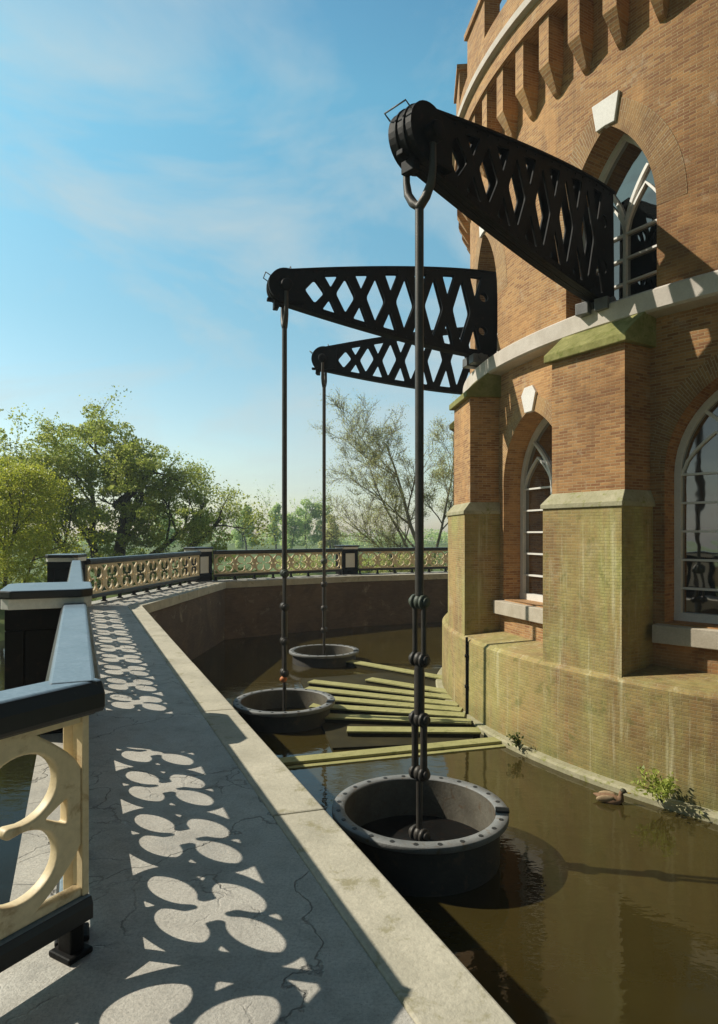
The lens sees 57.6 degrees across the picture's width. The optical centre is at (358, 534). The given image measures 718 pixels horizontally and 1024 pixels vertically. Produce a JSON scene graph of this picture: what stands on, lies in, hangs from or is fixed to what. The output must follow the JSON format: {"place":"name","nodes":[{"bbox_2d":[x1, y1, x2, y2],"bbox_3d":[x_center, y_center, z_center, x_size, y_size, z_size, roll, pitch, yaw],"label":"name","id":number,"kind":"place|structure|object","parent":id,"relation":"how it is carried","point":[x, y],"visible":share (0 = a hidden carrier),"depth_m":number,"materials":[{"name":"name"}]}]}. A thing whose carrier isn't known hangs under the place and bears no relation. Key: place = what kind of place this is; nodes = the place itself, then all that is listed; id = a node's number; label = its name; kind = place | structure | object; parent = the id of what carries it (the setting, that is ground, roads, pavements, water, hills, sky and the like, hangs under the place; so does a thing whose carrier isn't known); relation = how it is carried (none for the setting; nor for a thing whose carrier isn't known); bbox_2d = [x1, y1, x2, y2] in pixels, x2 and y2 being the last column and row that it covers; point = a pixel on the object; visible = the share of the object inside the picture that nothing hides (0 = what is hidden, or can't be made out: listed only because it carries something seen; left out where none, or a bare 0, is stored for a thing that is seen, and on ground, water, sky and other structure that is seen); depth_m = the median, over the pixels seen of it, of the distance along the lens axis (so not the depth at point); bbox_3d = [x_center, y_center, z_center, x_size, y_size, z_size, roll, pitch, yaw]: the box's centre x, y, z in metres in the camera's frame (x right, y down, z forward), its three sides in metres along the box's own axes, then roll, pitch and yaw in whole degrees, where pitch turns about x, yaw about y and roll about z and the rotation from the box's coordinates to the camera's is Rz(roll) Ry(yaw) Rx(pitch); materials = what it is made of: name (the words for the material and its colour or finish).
{"place":"outdoors","nodes":[
{"label":"outdoors","id":0,"kind":"place"},
{"bbox_2d":[0,640,39,904],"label":"moat water","id":1,"kind":"structure","parent":0,"point":[16,775],"depth_m":8.94,"materials":[{"name":"liquid"}]},
{"bbox_2d":[0,581,92,734],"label":"railing post","id":2,"kind":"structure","parent":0,"point":[32,612],"depth_m":5.34,"materials":[{"name":"black metal"}]},
{"bbox_2d":[45,554,86,581],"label":"railing post","id":3,"kind":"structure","parent":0,"point":[58,567],"depth_m":14.50,"materials":[{"name":"black metal"}]},
{"bbox_2d":[183,547,212,581],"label":"railing post","id":4,"kind":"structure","parent":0,"point":[205,565],"depth_m":22.89,"materials":[{"name":"black metal"}]},
{"bbox_2d":[0,571,447,1023],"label":"walkway","id":5,"kind":"structure","parent":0,"point":[212,903],"depth_m":3.01,"materials":[{"name":"grey concrete"}]},
{"bbox_2d":[0,678,104,972],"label":"iron railing","id":6,"kind":"object","parent":5,"relation":"on","point":[33,919],"visible":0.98,"depth_m":2.47,"materials":[{"name":"beige metal"}]},
{"bbox_2d":[45,603,98,946],"bbox_3d":[-1.753,1.115,4.014,0.210,1.090,3.245,0,0,-23],"label":"iron railing","id":7,"kind":"object","parent":5,"relation":"on","point":[73,658],"visible":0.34,"depth_m":3.05,"materials":[{"name":"metal"}]},
{"bbox_2d":[67,560,83,581],"bbox_3d":[-4.481,1.115,10.337,0.210,1.090,9.139,0,0,-23],"label":"iron railing","id":8,"kind":"object","parent":5,"relation":"on","point":[76,573],"visible":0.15,"depth_m":9.76,"materials":[{"name":"black metal"}]},
{"bbox_2d":[85,551,200,600],"bbox_3d":[-5.975,1.115,18.950,0.210,1.090,7.316,0,0,7],"label":"iron railing","id":9,"kind":"object","parent":5,"relation":"on","point":[95,564],"visible":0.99,"depth_m":18.02,"materials":[{"name":"beige metal"}]},
{"bbox_2d":[213,548,342,580],"bbox_3d":[-2.950,1.115,25.050,5.704,1.090,0.210,0,0,-39],"label":"iron railing","id":10,"kind":"object","parent":5,"relation":"on","point":[242,553],"visible":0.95,"depth_m":24.72,"materials":[{"name":"beige metal"}]},
{"bbox_2d":[149,579,447,659],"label":"basin wall","id":11,"kind":"structure","parent":5,"relation":"attached to","point":[194,628],"depth_m":24.16,"materials":[{"name":"brick"}]},
{"bbox_2d":[128,573,515,1023],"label":"kerb","id":12,"kind":"structure","parent":11,"relation":"on","point":[427,976],"depth_m":3.21,"materials":[{"name":"stone"}]},
{"bbox_2d":[358,547,447,573],"bbox_3d":[2.300,1.115,28.250,5.029,1.090,0.210,0,0,-23],"label":"iron railing","id":13,"kind":"object","parent":5,"relation":"on","point":[400,550],"visible":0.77,"depth_m":27.94,"materials":[{"name":"beige metal"}]},
{"bbox_2d":[0,541,447,640],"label":"ground","id":14,"kind":"structure","parent":0,"point":[231,546],"depth_m":73.67,"materials":[{"name":"green plant"}]},
{"bbox_2d":[0,432,119,605],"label":"willow bush","id":15,"kind":"object","parent":14,"relation":"on","point":[14,518],"visible":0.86,"depth_m":25.36,"materials":[{"name":"green plant"}]},
{"bbox_2d":[91,566,187,592],"bbox_3d":[-10.527,2.165,30.935,5.203,1.449,3.792,0,0,23],"label":"shrub","id":16,"kind":"object","parent":14,"relation":"on","point":[128,576],"visible":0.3,"depth_m":30.36,"materials":[{"name":"green plant"}]},
{"bbox_2d":[0,385,281,586],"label":"old leafy tree","id":17,"kind":"object","parent":14,"relation":"on","point":[132,473],"visible":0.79,"depth_m":33.16,"materials":[{"name":"green plant"}]},
{"bbox_2d":[153,509,184,550],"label":"distant tree","id":18,"kind":"object","parent":14,"relation":"on","point":[172,530],"visible":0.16,"depth_m":99.81,"materials":[{"name":"green plant"}]},
{"bbox_2d":[212,567,267,579],"bbox_3d":[-6.614,2.271,33.273,3.865,1.264,3.179,0,0,-26],"label":"shrub","id":19,"kind":"object","parent":14,"relation":"on","point":[239,577],"visible":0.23,"depth_m":33.00,"materials":[{"name":"green plant"}]},
{"bbox_2d":[223,491,258,549],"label":"distant tree","id":20,"kind":"object","parent":14,"relation":"on","point":[249,543],"visible":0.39,"depth_m":109.89,"materials":[{"name":"green plant"}]},
{"bbox_2d":[230,511,254,547],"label":"distant tree","id":21,"kind":"object","parent":14,"relation":"on","point":[236,539],"visible":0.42,"depth_m":124.55,"materials":[{"name":"green plant"}]},
{"bbox_2d":[54,526,447,545],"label":"wood","id":22,"kind":"object","parent":14,"relation":"on","point":[444,536],"visible":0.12,"depth_m":163.47,"materials":[{"name":"green plant"}]},
{"bbox_2d":[255,480,281,548],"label":"distant tree","id":23,"kind":"object","parent":14,"relation":"on","point":[276,508],"visible":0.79,"depth_m":117.61,"materials":[{"name":"green plant"}]},
{"bbox_2d":[276,509,305,548],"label":"distant tree","id":24,"kind":"object","parent":14,"relation":"on","point":[295,532],"visible":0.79,"depth_m":111.86,"materials":[{"name":"green plant"}]},
{"bbox_2d":[269,554,335,574],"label":"shrub","id":25,"kind":"object","parent":14,"relation":"on","point":[313,564],"visible":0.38,"depth_m":46.71,"materials":[{"name":"green plant"}]},
{"bbox_2d":[289,488,332,548],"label":"distant tree","id":26,"kind":"object","parent":14,"relation":"on","point":[306,519],"visible":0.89,"depth_m":114.19,"materials":[{"name":"green plant"}]},
{"bbox_2d":[294,485,335,547],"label":"distant tree","id":27,"kind":"object","parent":14,"relation":"on","point":[316,517],"visible":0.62,"depth_m":114.64,"materials":[{"name":"green plant"}]},
{"bbox_2d":[317,500,350,548],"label":"distant tree","id":28,"kind":"object","parent":14,"relation":"on","point":[329,541],"visible":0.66,"depth_m":99.65,"materials":[{"name":"green plant"}]},
{"bbox_2d":[330,556,392,572],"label":"shrub","id":29,"kind":"object","parent":14,"relation":"on","point":[368,560],"visible":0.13,"depth_m":43.06,"materials":[{"name":"green plant"}]},
{"bbox_2d":[296,384,456,571],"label":"budding tree","id":30,"kind":"object","parent":14,"relation":"on","point":[377,453],"visible":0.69,"depth_m":41.73,"materials":[{"name":"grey plant"}]},
{"bbox_2d":[360,547,428,572],"bbox_3d":[1.998,1.807,39.511,3.775,2.169,3.901,0,0,36],"label":"shrub","id":31,"kind":"object","parent":14,"relation":"on","point":[400,562],"visible":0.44,"depth_m":38.79,"materials":[{"name":"green plant"}]},
{"bbox_2d":[424,551,447,571],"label":"shrub","id":32,"kind":"object","parent":14,"relation":"on","point":[434,560],"visible":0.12,"depth_m":40.22,"materials":[{"name":"green plant"}]},
{"bbox_2d":[0,0,506,541],"label":"sky","id":33,"kind":"structure","parent":0,"point":[158,158],"materials":[{"name":"blue"}]},
{"bbox_2d":[334,545,359,573],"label":"railing post","id":34,"kind":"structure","parent":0,"point":[349,559],"depth_m":27.03,"materials":[{"name":"black metal"}]},
{"bbox_2d":[191,622,717,1023],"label":"water","id":35,"kind":"structure","parent":0,"point":[583,905],"depth_m":6.83,"materials":[{"name":"brown liquid"}]},
{"bbox_2d":[233,688,334,732],"bbox_3d":[-1.470,4.059,12.900,2.003,1.623,2.000,0,0,0],"label":"pump barrel","id":36,"kind":"object","parent":35,"relation":"in","point":[249,706],"visible":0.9,"depth_m":12.45,"materials":[{"name":"metal"}]},
{"bbox_2d":[289,644,358,667],"bbox_3d":[-0.999,4.098,18.700,2.003,1.623,2.000,0,0,0],"label":"pump barrel","id":37,"kind":"object","parent":35,"relation":"in","point":[313,656],"visible":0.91,"depth_m":18.15,"materials":[{"name":"metal"}]},
{"bbox_2d":[300,668,472,749],"bbox_3d":[0.835,3.930,14.484,4.599,0.640,6.892,0,0,0],"label":"sleeper bed","id":38,"kind":"object","parent":35,"relation":"in","point":[338,737],"visible":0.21,"depth_m":11.96,"materials":[{"name":"brown soil"}]},
{"bbox_2d":[308,679,451,699],"bbox_3d":[0.481,3.636,14.863,3.652,0.252,0.300,0,0,26],"label":"timber sleeper","id":39,"kind":"object","parent":38,"relation":"on","point":[357,687],"visible":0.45,"depth_m":14.87,"materials":[{"name":"beige wood"}]},
{"bbox_2d":[304,686,457,706],"bbox_3d":[0.433,3.636,14.240,3.584,0.252,0.300,0,0,23],"label":"timber sleeper","id":40,"kind":"object","parent":38,"relation":"on","point":[357,694],"visible":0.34,"depth_m":14.19,"materials":[{"name":"beige wood"}]},
{"bbox_2d":[309,703,464,717],"bbox_3d":[0.538,3.636,13.091,3.139,0.252,0.300,0,0,13],"label":"timber sleeper","id":41,"kind":"object","parent":38,"relation":"on","point":[353,709],"visible":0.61,"depth_m":13.02,"materials":[{"name":"beige wood"}]},
{"bbox_2d":[346,660,441,680],"bbox_3d":[0.973,3.636,17.062,3.531,0.252,0.300,0,0,42],"label":"timber sleeper","id":42,"kind":"object","parent":38,"relation":"on","point":[380,668],"visible":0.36,"depth_m":17.21,"materials":[{"name":"beige wood"}]},
{"bbox_2d":[325,713,470,726],"bbox_3d":[0.575,3.636,12.500,3.101,0.252,0.300,0,0,8],"label":"timber sleeper","id":43,"kind":"object","parent":38,"relation":"on","point":[389,720],"visible":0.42,"depth_m":12.41,"materials":[{"name":"beige wood"}]},
{"bbox_2d":[334,696,462,711],"bbox_3d":[0.526,3.636,13.639,3.254,0.252,0.300,0,0,19],"label":"timber sleeper","id":44,"kind":"object","parent":38,"relation":"on","point":[364,702],"visible":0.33,"depth_m":13.55,"materials":[{"name":"beige wood"}]},
{"bbox_2d":[365,677,447,693],"bbox_3d":[1.192,3.636,15.219,2.381,0.252,0.300,0,0,36],"label":"timber sleeper","id":45,"kind":"object","parent":38,"relation":"on","point":[391,683],"visible":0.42,"depth_m":15.32,"materials":[{"name":"beige wood"}]},
{"bbox_2d":[347,726,480,738],"bbox_3d":[0.979,3.636,11.767,2.392,0.252,0.300,0,0,1],"label":"timber sleeper","id":46,"kind":"object","parent":38,"relation":"on","point":[379,731],"visible":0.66,"depth_m":11.65,"materials":[{"name":"beige wood"}]},
{"bbox_2d":[279,737,505,769],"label":"timber beam","id":47,"kind":"structure","parent":35,"relation":"in","point":[334,758],"depth_m":10.72,"materials":[{"name":"beige wood"}]},
{"bbox_2d":[332,774,509,896],"bbox_3d":[0.692,3.898,7.470,2.003,1.623,2.000,0,0,0],"label":"pump barrel","id":48,"kind":"object","parent":35,"relation":"in","point":[465,823],"visible":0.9,"depth_m":7.43,"materials":[{"name":"metal"}]},
{"bbox_2d":[436,0,717,824],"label":"engine house","id":49,"kind":"structure","parent":35,"relation":"in","point":[582,518],"depth_m":10.01,"materials":[{"name":"brick"}]},
{"bbox_2d":[263,266,497,368],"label":"rocking beam","id":50,"kind":"structure","parent":49,"relation":"attached to","point":[295,282],"depth_m":13.54,"materials":[{"name":"black metal"}]},
{"bbox_2d":[280,290,288,711],"bbox_3d":[-1.483,-0.325,12.897,0.187,9.050,0.483,0,0,-17],"label":"pump rod","id":51,"kind":"object","parent":50,"relation":"hanging from","point":[284,608],"visible":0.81,"depth_m":12.85,"materials":[{"name":"metal"}]},
{"bbox_2d":[309,327,469,394],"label":"rocking beam","id":52,"kind":"structure","parent":49,"relation":"attached to","point":[329,356],"depth_m":18.34,"materials":[{"name":"black metal"}]},
{"bbox_2d":[321,362,326,654],"bbox_3d":[-1.000,-0.395,18.700,0.164,9.190,0.483,0,0,10],"label":"pump rod","id":53,"kind":"object","parent":52,"relation":"hanging from","point":[324,559],"visible":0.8,"depth_m":18.65,"materials":[{"name":"metal"}]},
{"bbox_2d":[465,637,468,713],"bbox_3d":[2.127,2.990,12.887,0.084,1.920,0.080,0,0,0],"label":"drain pipe","id":54,"kind":"object","parent":49,"relation":"attached to","point":[466,675],"visible":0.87,"depth_m":12.87,"materials":[{"name":"black metal"}]},
{"bbox_2d":[384,99,615,317],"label":"rocking beam","id":55,"kind":"structure","parent":49,"relation":"attached to","point":[416,129],"depth_m":8.85,"materials":[{"name":"black metal"}]},
{"bbox_2d":[403,141,435,841],"bbox_3d":[0.691,-0.150,7.470,0.164,8.700,0.483,0,0,-43],"label":"pump rod","id":56,"kind":"object","parent":55,"relation":"hanging from","point":[418,716],"visible":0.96,"depth_m":7.42,"materials":[{"name":"metal"}]},
{"bbox_2d":[506,731,523,748],"bbox_3d":[2.590,3.404,10.820,0.270,0.302,0.297,0,0,-41],"label":"weed","id":57,"kind":"object","parent":49,"relation":"attached to","point":[518,742],"visible":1,"depth_m":10.80,"materials":[{"name":"green plant"}]},
{"bbox_2d":[493,418,551,623],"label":"window","id":58,"kind":"structure","parent":49,"relation":"in","point":[536,474],"depth_m":12.83,"materials":[{"name":"glass"}]},
{"bbox_2d":[581,134,656,302],"bbox_3d":[4.313,-5.040,10.561,0.115,2.860,1.680,0,0,-32],"label":"window","id":59,"kind":"structure","parent":49,"relation":"in","point":[627,171],"depth_m":10.48,"materials":[{"name":"glass"}]},
{"bbox_2d":[630,765,679,802],"bbox_3d":[3.920,3.327,8.616,0.526,0.457,0.532,0,0,-16],"label":"weed","id":60,"kind":"object","parent":49,"relation":"attached to","point":[665,786],"visible":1,"depth_m":8.62,"materials":[{"name":"green plant"}]},
{"bbox_2d":[652,390,717,649],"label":"window","id":61,"kind":"structure","parent":49,"relation":"in","point":[696,462],"depth_m":9.69,"materials":[{"name":"glass"}]},
{"bbox_2d":[593,788,630,804],"bbox_3d":[3.450,3.566,8.904,0.490,0.254,0.230,0,0,28],"label":"duck","id":62,"kind":"object","parent":35,"relation":"on","point":[610,797],"visible":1,"depth_m":8.84}
]}

